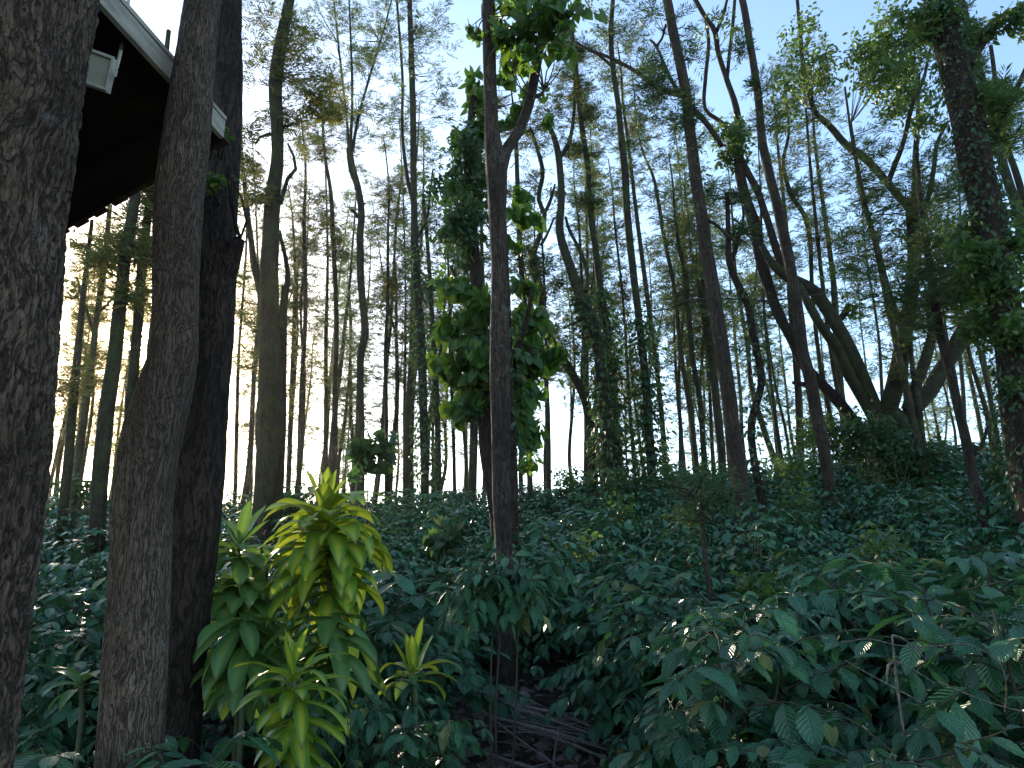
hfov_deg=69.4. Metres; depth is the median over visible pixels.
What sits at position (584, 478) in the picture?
coffee shrub
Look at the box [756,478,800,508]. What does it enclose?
coffee shrub
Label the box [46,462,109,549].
leafy bush
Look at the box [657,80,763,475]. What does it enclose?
silver oak tree
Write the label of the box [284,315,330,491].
silver oak tree
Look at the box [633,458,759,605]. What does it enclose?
sapling
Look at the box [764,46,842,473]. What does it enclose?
slim tree
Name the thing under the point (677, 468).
coffee shrub
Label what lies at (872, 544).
weed clump
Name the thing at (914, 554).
coffee shrub
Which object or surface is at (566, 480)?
light green bush
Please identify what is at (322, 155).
slim tree
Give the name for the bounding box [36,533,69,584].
coffee shrub
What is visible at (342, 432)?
silver oak tree
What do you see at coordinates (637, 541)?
coffee shrub
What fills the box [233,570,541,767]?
coffee shrub
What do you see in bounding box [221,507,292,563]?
coffee shrub
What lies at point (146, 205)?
brown tree
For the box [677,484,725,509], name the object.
coffee shrub
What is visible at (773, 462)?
coffee shrub
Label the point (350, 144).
pollarded tree
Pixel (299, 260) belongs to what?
silver oak tree
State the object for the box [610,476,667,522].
coffee shrub
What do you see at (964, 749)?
coffee shrub
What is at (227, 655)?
strap leaved plant
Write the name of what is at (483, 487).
silver oak tree
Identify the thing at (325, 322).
slim tree
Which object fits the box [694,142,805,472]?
silver oak tree
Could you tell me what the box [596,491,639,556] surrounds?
weed clump
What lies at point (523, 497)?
coffee shrub
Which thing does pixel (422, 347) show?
ivy tree
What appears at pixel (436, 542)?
weed clump
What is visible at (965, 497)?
coffee shrub
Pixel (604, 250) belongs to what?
silver oak tree
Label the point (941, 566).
coffee shrub
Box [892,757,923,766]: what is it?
coffee shrub
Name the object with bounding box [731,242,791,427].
silver oak tree
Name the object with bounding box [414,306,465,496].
silver oak tree
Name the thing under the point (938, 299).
slanting tree
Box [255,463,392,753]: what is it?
strap leaved plant
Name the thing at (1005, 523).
coffee shrub
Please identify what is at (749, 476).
coffee shrub
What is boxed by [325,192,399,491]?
silver oak tree
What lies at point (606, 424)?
ivy tree
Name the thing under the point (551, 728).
dry stick
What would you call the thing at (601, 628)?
coffee shrub
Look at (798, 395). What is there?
silver oak tree
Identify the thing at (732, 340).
silver oak tree
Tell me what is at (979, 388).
slim tree
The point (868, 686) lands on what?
coffee shrub
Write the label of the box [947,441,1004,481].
coffee shrub
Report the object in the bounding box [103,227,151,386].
silver oak tree
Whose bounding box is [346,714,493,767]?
coffee shrub
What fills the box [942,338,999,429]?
silver oak tree
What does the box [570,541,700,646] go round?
coffee shrub
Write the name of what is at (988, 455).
coffee shrub
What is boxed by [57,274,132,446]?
silver oak tree
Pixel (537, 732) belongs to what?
dry stick
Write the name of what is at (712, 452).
silver oak tree
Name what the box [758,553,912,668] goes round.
coffee shrub
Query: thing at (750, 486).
coffee shrub
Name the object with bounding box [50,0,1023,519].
sky
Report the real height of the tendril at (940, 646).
0.237 m
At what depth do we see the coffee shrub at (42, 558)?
11.06 m
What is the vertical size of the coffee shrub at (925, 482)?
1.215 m
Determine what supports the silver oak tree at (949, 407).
on the ground
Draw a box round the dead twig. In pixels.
[886,634,934,760]
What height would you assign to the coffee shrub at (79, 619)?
1.515 m
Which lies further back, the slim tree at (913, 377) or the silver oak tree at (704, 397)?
the silver oak tree at (704, 397)
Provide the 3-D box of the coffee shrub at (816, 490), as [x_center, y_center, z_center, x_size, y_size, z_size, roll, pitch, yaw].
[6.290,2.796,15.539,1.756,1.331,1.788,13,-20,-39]
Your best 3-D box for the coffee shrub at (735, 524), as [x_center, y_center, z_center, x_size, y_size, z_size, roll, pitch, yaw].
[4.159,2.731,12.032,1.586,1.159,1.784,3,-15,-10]
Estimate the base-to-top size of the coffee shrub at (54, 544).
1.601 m
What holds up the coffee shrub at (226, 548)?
on the ground
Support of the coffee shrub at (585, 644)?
on the ground
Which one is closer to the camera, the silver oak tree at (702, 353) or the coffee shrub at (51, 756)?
the coffee shrub at (51, 756)
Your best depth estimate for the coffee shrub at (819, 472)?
19.54 m
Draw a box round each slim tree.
[48,219,114,585]
[57,204,127,537]
[233,161,259,510]
[236,140,280,504]
[248,184,331,491]
[267,116,344,496]
[279,94,368,472]
[284,106,357,492]
[364,110,424,512]
[365,117,437,425]
[406,194,449,500]
[421,198,466,493]
[434,242,488,524]
[484,92,557,515]
[489,218,535,563]
[521,210,572,512]
[583,158,657,475]
[590,23,673,503]
[615,58,698,483]
[637,147,725,472]
[658,184,726,390]
[719,99,806,484]
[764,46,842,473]
[771,69,854,485]
[880,182,945,492]
[920,0,1023,236]
[928,132,996,459]
[946,189,1023,457]
[987,45,1023,206]
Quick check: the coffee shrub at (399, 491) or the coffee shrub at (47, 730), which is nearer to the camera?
the coffee shrub at (47, 730)
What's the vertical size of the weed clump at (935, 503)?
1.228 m
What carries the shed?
on the ground
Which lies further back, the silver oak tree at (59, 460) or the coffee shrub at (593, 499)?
the silver oak tree at (59, 460)
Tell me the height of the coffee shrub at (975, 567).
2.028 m
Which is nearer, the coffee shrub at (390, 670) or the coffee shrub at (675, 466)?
the coffee shrub at (390, 670)
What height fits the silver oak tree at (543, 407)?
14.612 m
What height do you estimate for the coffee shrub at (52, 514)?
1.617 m
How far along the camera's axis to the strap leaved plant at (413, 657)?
4.03 m
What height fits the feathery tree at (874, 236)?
11.639 m
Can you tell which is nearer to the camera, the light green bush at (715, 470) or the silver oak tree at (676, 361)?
the light green bush at (715, 470)
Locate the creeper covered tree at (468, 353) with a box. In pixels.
[415,65,568,559]
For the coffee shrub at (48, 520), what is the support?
on the ground
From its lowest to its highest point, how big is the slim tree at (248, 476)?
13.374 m
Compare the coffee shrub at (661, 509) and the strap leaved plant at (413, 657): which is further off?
the coffee shrub at (661, 509)
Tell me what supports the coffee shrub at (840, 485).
on the ground
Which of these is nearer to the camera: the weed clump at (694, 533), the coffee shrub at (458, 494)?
the weed clump at (694, 533)
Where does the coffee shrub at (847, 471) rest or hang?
on the ground
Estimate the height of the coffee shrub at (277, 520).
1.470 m
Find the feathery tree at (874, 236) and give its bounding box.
[809,72,966,494]
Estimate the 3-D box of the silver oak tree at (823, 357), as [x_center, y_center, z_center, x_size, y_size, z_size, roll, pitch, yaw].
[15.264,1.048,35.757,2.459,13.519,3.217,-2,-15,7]
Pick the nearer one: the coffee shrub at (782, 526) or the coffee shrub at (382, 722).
the coffee shrub at (382, 722)
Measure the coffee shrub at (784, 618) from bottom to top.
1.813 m
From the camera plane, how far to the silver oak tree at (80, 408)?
31.69 m
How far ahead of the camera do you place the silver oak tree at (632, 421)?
37.40 m
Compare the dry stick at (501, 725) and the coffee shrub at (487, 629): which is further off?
the coffee shrub at (487, 629)
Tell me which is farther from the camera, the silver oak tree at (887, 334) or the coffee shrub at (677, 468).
the silver oak tree at (887, 334)
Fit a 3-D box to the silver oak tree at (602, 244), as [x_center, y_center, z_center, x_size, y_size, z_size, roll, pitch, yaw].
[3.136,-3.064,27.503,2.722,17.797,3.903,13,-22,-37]
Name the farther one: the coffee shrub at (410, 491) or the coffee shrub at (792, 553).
the coffee shrub at (410, 491)
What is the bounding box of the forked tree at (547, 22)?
[465,0,606,686]
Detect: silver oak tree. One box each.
[48,273,102,498]
[53,263,100,500]
[55,272,108,466]
[56,218,119,480]
[56,268,126,482]
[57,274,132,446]
[86,271,150,472]
[94,272,151,457]
[96,301,148,499]
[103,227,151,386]
[103,234,151,415]
[224,421,255,504]
[227,246,296,502]
[232,183,331,444]
[235,212,330,439]
[247,287,294,475]
[279,184,341,493]
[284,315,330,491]
[285,408,318,498]
[304,372,354,483]
[305,243,392,492]
[307,159,383,474]
[310,184,358,485]
[311,403,371,492]
[318,316,399,475]
[319,240,388,490]
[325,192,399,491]
[329,366,372,492]
[355,162,417,503]
[355,165,440,501]
[357,94,440,501]
[370,326,419,491]
[371,124,445,497]
[390,227,470,452]
[391,361,430,493]
[392,297,466,492]
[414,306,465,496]
[424,273,457,490]
[426,244,469,492]
[434,116,538,334]
[442,391,478,488]
[457,227,490,500]
[462,281,490,444]
[482,256,516,505]
[508,168,580,498]
[509,231,559,493]
[511,317,542,465]
[517,378,559,490]
[546,141,629,482]
[548,238,591,481]
[551,110,627,485]
[557,107,641,443]
[560,204,636,466]
[568,236,638,407]
[569,162,633,381]
[589,273,636,466]
[607,272,656,475]
[614,231,682,415]
[615,337,646,475]
[618,352,655,476]
[620,356,659,475]
[628,148,733,467]
[633,184,707,460]
[650,118,699,473]
[653,259,713,467]
[654,148,754,477]
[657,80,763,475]
[658,181,760,414]
[662,319,737,467]
[663,326,724,458]
[682,300,751,445]
[693,195,756,474]
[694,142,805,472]
[696,391,742,474]
[713,204,760,463]
[729,63,838,460]
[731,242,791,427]
[733,236,806,460]
[744,322,794,453]
[762,274,825,461]
[776,34,870,400]
[788,350,836,465]
[790,333,838,467]
[804,277,854,434]
[808,355,837,457]
[829,138,917,400]
[835,249,901,409]
[875,266,945,430]
[896,162,974,380]
[901,331,951,447]
[905,244,975,444]
[910,329,972,440]
[913,329,959,449]
[919,160,992,419]
[930,195,995,454]
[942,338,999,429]
[966,354,1001,446]
[975,353,1003,442]
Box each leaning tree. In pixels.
[573,0,759,566]
[712,0,839,530]
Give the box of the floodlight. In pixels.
[85,0,129,93]
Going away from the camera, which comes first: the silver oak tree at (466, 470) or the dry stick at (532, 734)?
the dry stick at (532, 734)
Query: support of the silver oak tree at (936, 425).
on the ground
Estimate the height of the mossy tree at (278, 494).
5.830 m
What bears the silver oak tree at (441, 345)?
on the ground
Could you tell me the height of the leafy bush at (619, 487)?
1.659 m
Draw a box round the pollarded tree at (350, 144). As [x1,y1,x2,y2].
[274,0,430,518]
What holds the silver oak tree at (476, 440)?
on the ground
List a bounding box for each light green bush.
[542,464,586,503]
[646,462,693,506]
[694,451,748,530]
[762,442,820,498]
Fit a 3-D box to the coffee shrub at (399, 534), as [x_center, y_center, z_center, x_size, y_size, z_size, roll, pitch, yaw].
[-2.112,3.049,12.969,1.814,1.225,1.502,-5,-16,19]
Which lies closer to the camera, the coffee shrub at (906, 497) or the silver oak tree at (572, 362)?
the coffee shrub at (906, 497)
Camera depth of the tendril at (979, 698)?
2.53 m
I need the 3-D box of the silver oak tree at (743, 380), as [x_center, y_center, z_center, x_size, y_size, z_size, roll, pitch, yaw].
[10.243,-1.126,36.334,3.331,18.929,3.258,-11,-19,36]
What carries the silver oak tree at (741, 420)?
on the ground
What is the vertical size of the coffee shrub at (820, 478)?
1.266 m
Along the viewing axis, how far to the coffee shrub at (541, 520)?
14.46 m
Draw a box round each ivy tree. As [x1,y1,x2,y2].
[366,0,463,519]
[511,20,636,507]
[551,19,643,502]
[573,0,680,517]
[888,0,1023,537]
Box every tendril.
[839,638,1006,711]
[844,660,921,702]
[937,681,1023,711]
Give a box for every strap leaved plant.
[42,666,99,767]
[189,614,291,767]
[203,500,283,767]
[219,544,312,767]
[231,628,361,767]
[252,612,395,764]
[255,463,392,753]
[377,617,460,732]
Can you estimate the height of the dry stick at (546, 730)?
0.188 m
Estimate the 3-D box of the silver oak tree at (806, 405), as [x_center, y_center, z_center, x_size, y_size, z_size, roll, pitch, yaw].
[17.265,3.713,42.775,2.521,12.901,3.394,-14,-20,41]
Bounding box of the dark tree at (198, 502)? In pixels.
[164,0,247,767]
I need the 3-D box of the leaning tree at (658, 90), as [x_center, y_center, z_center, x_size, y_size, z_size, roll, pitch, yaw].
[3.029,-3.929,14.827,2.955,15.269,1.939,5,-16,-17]
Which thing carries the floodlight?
hanging from the shed
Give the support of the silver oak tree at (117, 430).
on the ground
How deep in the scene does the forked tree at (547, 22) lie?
8.52 m
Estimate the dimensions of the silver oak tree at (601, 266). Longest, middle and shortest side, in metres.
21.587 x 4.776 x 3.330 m
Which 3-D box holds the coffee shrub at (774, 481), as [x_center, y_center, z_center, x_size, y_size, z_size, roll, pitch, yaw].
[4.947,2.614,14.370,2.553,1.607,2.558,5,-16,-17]
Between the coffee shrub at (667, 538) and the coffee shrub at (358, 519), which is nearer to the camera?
the coffee shrub at (667, 538)
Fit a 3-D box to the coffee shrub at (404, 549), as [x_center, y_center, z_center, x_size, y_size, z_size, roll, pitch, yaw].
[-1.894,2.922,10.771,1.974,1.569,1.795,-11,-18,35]
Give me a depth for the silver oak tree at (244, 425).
30.53 m
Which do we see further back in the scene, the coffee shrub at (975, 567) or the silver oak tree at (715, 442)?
the silver oak tree at (715, 442)
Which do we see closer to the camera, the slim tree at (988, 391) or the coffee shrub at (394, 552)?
the coffee shrub at (394, 552)
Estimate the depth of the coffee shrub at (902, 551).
8.03 m
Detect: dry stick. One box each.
[472,726,588,736]
[476,713,561,750]
[477,738,550,760]
[481,708,558,767]
[481,712,601,746]
[483,751,561,767]
[493,710,592,723]
[497,698,549,709]
[497,720,577,730]
[498,731,618,734]
[501,723,601,756]
[503,719,615,751]
[503,723,579,731]
[504,704,544,720]
[505,702,614,736]
[505,702,617,742]
[512,709,611,736]
[516,719,609,745]
[551,730,558,767]
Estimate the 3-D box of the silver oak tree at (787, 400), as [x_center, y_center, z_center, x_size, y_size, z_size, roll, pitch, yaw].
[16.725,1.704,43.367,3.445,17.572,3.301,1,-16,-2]
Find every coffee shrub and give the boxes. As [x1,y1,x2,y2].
[14,623,103,767]
[14,735,201,767]
[17,589,220,745]
[21,604,72,713]
[28,552,108,674]
[29,573,72,656]
[35,527,108,608]
[35,543,49,603]
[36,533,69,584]
[37,503,108,596]
[37,526,108,592]
[40,510,108,572]
[41,515,108,587]
[43,519,54,560]
[44,496,88,546]
[44,516,55,547]
[45,495,57,524]
[47,554,107,629]
[48,501,108,532]
[69,592,213,708]
[84,570,232,649]
[117,730,325,767]
[199,616,378,767]
[212,569,382,665]
[216,520,251,577]
[216,585,367,691]
[219,529,247,549]
[219,539,261,570]
[221,499,242,536]
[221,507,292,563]
[222,497,236,520]
[222,508,283,542]
[223,491,253,518]
[226,549,373,631]
[227,530,291,573]
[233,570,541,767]
[259,516,310,559]
[271,518,311,550]
[273,531,389,608]
[276,672,467,767]
[286,485,319,508]
[289,502,369,546]
[331,614,469,767]
[335,504,376,527]
[339,501,425,544]
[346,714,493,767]
[349,493,384,522]
[358,528,438,614]
[359,488,419,534]
[360,511,437,570]
[361,495,435,533]
[361,533,440,611]
[362,557,452,633]
[372,522,420,570]
[373,494,419,518]
[374,488,435,507]
[379,505,424,545]
[385,507,474,589]
[385,566,532,700]
[397,506,484,564]
[399,501,482,556]
[408,491,486,528]
[408,503,490,580]
[409,490,490,533]
[413,493,483,546]
[414,530,491,600]
[426,528,549,637]
[433,493,488,529]
[436,548,584,767]
[446,487,488,516]
[449,527,622,669]
[465,494,487,518]
[467,492,538,529]
[474,541,638,682]
[478,528,545,568]
[486,482,546,521]
[489,512,541,543]
[518,482,554,518]
[519,482,576,532]
[519,489,586,531]
[519,501,629,596]
[519,514,565,548]
[524,512,580,555]
[533,479,600,511]
[533,558,740,727]
[535,577,692,758]
[537,486,603,528]
[538,516,618,575]
[543,474,600,516]
[544,494,634,539]
[548,509,675,604]
[551,488,657,547]
[557,479,602,513]
[557,507,645,562]
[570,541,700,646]
[572,502,654,561]
[579,594,782,741]
[587,560,727,650]
[597,483,646,520]
[597,592,802,767]
[598,609,904,767]
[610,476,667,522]
[616,517,722,586]
[619,482,694,544]
[619,511,726,569]
[630,524,759,607]
[634,491,681,525]
[635,505,728,564]
[635,607,877,767]
[640,484,736,551]
[659,462,704,499]
[668,466,730,505]
[673,591,905,766]
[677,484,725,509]
[679,740,916,767]
[681,476,774,532]
[681,509,812,578]
[692,524,829,609]
[700,501,858,600]
[708,470,776,517]
[712,477,833,543]
[718,464,777,508]
[721,459,782,499]
[725,517,800,564]
[737,548,868,632]
[740,568,989,756]
[749,509,858,565]
[754,497,826,553]
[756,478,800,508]
[756,573,989,725]
[757,463,844,525]
[758,454,822,492]
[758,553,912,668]
[762,761,807,767]
[763,449,847,500]
[770,458,853,494]
[781,486,853,530]
[792,704,1023,767]
[798,474,851,504]
[799,490,875,532]
[800,481,917,555]
[800,558,1023,767]
[801,531,917,588]
[807,497,919,559]
[823,526,939,583]
[824,541,1023,760]
[832,448,856,483]
[833,455,864,496]
[835,472,907,519]
[838,457,867,484]
[839,464,868,495]
[842,495,987,567]
[844,481,900,528]
[849,547,956,616]
[856,527,961,582]
[869,482,940,524]
[872,476,1005,550]
[873,502,1023,579]
[875,488,951,544]
[882,453,987,504]
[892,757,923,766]
[893,478,966,511]
[902,558,1023,658]
[930,454,986,499]
[932,462,1003,524]
[938,443,984,462]
[940,488,1018,549]
[941,478,1018,565]
[944,466,986,502]
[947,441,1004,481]
[953,441,991,472]
[953,481,1017,530]
[958,523,1023,574]
[964,554,1023,592]
[974,527,1023,581]
[982,504,1023,551]
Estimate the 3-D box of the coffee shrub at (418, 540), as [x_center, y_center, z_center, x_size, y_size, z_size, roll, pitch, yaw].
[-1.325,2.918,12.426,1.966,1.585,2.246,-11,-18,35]
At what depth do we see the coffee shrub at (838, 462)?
22.29 m
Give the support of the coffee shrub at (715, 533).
on the ground
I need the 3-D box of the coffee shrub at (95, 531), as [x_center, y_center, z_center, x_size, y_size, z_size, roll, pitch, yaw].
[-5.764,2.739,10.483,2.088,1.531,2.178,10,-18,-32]
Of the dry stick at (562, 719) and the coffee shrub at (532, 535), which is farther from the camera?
the coffee shrub at (532, 535)
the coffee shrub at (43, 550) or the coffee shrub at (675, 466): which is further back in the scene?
the coffee shrub at (675, 466)
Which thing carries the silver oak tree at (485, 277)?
on the ground
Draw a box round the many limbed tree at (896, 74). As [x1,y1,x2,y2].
[759,0,973,501]
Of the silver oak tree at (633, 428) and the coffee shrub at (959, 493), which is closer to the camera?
the coffee shrub at (959, 493)
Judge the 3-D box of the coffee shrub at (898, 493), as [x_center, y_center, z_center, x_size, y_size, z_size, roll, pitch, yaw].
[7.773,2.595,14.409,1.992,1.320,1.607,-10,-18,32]
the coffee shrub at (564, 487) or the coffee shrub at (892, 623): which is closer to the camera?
the coffee shrub at (892, 623)
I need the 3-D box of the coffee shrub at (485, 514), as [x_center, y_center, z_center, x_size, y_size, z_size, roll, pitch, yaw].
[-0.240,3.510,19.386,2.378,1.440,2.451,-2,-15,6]
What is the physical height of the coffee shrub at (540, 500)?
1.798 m
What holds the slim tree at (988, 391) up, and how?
on the ground
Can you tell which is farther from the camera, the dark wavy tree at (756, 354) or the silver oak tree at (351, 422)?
the silver oak tree at (351, 422)
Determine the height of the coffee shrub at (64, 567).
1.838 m
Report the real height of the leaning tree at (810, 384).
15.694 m
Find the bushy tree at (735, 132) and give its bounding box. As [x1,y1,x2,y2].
[689,0,866,443]
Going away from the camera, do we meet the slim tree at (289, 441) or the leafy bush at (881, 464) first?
the leafy bush at (881, 464)
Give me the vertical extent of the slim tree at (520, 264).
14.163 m
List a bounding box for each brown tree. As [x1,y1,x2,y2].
[65,191,151,579]
[102,29,170,546]
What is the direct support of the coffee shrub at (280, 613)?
on the ground
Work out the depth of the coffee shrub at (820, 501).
14.95 m
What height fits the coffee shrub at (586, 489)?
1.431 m
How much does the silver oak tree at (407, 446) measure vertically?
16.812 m
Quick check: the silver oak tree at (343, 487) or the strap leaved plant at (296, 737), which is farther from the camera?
the silver oak tree at (343, 487)
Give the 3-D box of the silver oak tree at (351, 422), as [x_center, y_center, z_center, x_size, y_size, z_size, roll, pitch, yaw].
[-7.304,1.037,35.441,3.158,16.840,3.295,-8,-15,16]
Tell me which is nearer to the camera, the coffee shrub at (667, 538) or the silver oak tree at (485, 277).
the coffee shrub at (667, 538)
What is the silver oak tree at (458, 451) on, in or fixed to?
on the ground
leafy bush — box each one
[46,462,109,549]
[282,483,308,523]
[341,429,398,524]
[598,467,644,521]
[786,405,852,489]
[827,399,901,489]
[830,402,950,494]
[905,435,964,490]
[981,452,1019,553]
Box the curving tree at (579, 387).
[507,105,599,503]
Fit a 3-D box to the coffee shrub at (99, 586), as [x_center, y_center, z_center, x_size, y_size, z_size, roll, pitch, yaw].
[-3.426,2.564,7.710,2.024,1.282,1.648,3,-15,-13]
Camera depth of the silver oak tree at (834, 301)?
27.45 m
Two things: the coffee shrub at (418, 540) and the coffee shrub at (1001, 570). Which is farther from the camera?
the coffee shrub at (418, 540)
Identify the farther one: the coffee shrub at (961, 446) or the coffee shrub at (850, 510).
the coffee shrub at (961, 446)
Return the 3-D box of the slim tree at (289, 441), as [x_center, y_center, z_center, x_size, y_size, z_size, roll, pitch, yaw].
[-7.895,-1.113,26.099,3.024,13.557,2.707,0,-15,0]
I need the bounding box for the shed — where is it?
[66,0,229,233]
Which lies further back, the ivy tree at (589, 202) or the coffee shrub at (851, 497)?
the ivy tree at (589, 202)
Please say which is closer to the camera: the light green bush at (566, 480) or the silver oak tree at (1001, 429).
the light green bush at (566, 480)
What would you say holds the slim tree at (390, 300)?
on the ground
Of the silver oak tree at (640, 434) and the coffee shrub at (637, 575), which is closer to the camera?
the coffee shrub at (637, 575)
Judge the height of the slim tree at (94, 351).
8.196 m
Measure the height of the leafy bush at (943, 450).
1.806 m
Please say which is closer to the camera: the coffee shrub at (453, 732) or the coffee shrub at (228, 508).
the coffee shrub at (453, 732)
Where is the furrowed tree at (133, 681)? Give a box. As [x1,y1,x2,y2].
[94,0,221,767]
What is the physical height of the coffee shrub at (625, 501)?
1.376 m
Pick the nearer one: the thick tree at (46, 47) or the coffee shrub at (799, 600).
the thick tree at (46, 47)
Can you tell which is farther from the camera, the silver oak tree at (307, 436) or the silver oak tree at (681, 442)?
the silver oak tree at (307, 436)
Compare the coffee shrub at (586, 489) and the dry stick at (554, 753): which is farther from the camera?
the coffee shrub at (586, 489)
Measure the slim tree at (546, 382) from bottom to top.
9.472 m
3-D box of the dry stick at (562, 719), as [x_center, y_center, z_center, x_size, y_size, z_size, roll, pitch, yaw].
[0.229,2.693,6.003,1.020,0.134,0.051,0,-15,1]
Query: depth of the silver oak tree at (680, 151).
34.90 m
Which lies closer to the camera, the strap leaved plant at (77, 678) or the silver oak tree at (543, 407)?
the strap leaved plant at (77, 678)
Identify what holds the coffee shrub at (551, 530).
on the ground
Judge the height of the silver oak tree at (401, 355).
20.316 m
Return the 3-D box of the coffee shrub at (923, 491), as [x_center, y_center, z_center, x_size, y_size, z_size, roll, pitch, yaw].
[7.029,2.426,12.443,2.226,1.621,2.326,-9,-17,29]
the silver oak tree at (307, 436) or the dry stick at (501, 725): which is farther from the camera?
the silver oak tree at (307, 436)
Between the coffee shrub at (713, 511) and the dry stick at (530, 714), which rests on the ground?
the coffee shrub at (713, 511)
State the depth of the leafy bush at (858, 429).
17.66 m
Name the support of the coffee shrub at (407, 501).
on the ground
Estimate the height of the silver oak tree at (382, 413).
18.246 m
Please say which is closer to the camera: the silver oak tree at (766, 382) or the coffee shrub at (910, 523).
the coffee shrub at (910, 523)
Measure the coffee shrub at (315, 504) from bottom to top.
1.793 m
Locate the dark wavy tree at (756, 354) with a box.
[703,175,780,551]
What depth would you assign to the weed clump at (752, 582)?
6.16 m
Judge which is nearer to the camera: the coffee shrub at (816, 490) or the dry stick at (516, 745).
the dry stick at (516, 745)
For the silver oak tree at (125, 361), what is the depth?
35.29 m
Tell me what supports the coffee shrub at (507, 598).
on the ground
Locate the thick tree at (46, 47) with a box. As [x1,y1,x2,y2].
[0,0,99,767]
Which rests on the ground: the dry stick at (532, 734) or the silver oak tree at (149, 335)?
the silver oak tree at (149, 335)
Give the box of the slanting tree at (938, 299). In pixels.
[853,153,1023,544]
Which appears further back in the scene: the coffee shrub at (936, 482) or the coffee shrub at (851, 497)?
the coffee shrub at (936, 482)
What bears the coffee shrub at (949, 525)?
on the ground
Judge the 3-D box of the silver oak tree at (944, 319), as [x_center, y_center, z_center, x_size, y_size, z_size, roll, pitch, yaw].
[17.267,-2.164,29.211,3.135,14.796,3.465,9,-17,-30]
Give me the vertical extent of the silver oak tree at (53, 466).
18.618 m
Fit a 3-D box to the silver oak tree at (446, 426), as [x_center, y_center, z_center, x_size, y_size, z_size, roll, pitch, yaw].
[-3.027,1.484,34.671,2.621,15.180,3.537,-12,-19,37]
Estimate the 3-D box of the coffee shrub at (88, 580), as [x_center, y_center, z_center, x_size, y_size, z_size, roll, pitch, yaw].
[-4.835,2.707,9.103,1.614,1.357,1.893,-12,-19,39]
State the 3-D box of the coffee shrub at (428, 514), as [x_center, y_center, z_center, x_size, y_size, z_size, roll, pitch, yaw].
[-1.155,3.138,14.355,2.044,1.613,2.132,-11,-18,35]
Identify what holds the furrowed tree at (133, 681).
on the ground
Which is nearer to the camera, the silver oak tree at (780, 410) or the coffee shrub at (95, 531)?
the coffee shrub at (95, 531)
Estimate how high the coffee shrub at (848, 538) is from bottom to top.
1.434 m
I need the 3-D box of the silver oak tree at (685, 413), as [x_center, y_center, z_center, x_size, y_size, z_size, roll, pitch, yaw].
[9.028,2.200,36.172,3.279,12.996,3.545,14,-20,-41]
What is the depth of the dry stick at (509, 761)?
5.04 m
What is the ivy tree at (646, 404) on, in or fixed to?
on the ground
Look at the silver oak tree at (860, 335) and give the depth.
37.79 m
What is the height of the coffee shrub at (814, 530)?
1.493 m
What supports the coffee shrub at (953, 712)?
on the ground
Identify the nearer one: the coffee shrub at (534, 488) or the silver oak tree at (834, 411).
the coffee shrub at (534, 488)
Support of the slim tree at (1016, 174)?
on the ground
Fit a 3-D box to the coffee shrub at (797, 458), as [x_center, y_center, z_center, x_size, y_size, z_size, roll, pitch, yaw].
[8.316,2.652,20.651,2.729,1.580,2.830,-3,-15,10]
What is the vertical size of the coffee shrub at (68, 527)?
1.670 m
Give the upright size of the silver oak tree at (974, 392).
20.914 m
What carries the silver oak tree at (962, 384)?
on the ground
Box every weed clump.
[422,515,465,601]
[552,529,603,620]
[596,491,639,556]
[669,498,707,578]
[728,570,787,623]
[774,481,820,547]
[850,521,919,573]
[908,486,962,556]
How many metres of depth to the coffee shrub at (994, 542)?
8.95 m
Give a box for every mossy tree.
[231,0,366,553]
[268,286,286,543]
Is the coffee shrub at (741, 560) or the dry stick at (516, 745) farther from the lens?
the coffee shrub at (741, 560)
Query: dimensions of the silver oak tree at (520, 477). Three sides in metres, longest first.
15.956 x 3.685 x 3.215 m
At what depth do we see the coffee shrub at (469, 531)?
13.39 m
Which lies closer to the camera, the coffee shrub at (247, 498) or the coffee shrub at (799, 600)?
the coffee shrub at (799, 600)
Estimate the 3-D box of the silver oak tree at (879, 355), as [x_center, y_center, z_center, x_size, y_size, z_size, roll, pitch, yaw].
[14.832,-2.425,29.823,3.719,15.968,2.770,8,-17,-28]
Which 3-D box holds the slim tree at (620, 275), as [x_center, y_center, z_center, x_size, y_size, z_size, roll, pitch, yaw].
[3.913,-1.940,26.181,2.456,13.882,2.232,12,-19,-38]
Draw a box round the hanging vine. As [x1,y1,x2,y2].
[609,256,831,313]
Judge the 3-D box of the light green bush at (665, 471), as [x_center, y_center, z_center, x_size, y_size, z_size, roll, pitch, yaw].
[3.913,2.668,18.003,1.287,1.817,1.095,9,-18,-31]
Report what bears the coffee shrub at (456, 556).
on the ground
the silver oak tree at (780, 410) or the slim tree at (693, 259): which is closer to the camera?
the slim tree at (693, 259)
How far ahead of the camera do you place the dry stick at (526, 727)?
5.52 m
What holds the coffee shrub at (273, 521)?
on the ground
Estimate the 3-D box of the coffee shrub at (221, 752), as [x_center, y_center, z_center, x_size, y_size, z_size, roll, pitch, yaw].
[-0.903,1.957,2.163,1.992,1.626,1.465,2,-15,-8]
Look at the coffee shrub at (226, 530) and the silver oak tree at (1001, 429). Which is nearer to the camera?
the coffee shrub at (226, 530)
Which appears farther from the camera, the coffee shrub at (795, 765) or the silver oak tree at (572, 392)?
the silver oak tree at (572, 392)
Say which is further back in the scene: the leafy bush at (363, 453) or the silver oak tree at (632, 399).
the silver oak tree at (632, 399)
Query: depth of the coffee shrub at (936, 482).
17.06 m
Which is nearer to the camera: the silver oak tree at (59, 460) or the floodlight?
the floodlight
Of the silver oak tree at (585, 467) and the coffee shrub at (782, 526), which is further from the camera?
the silver oak tree at (585, 467)
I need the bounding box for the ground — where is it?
[32,483,1020,767]

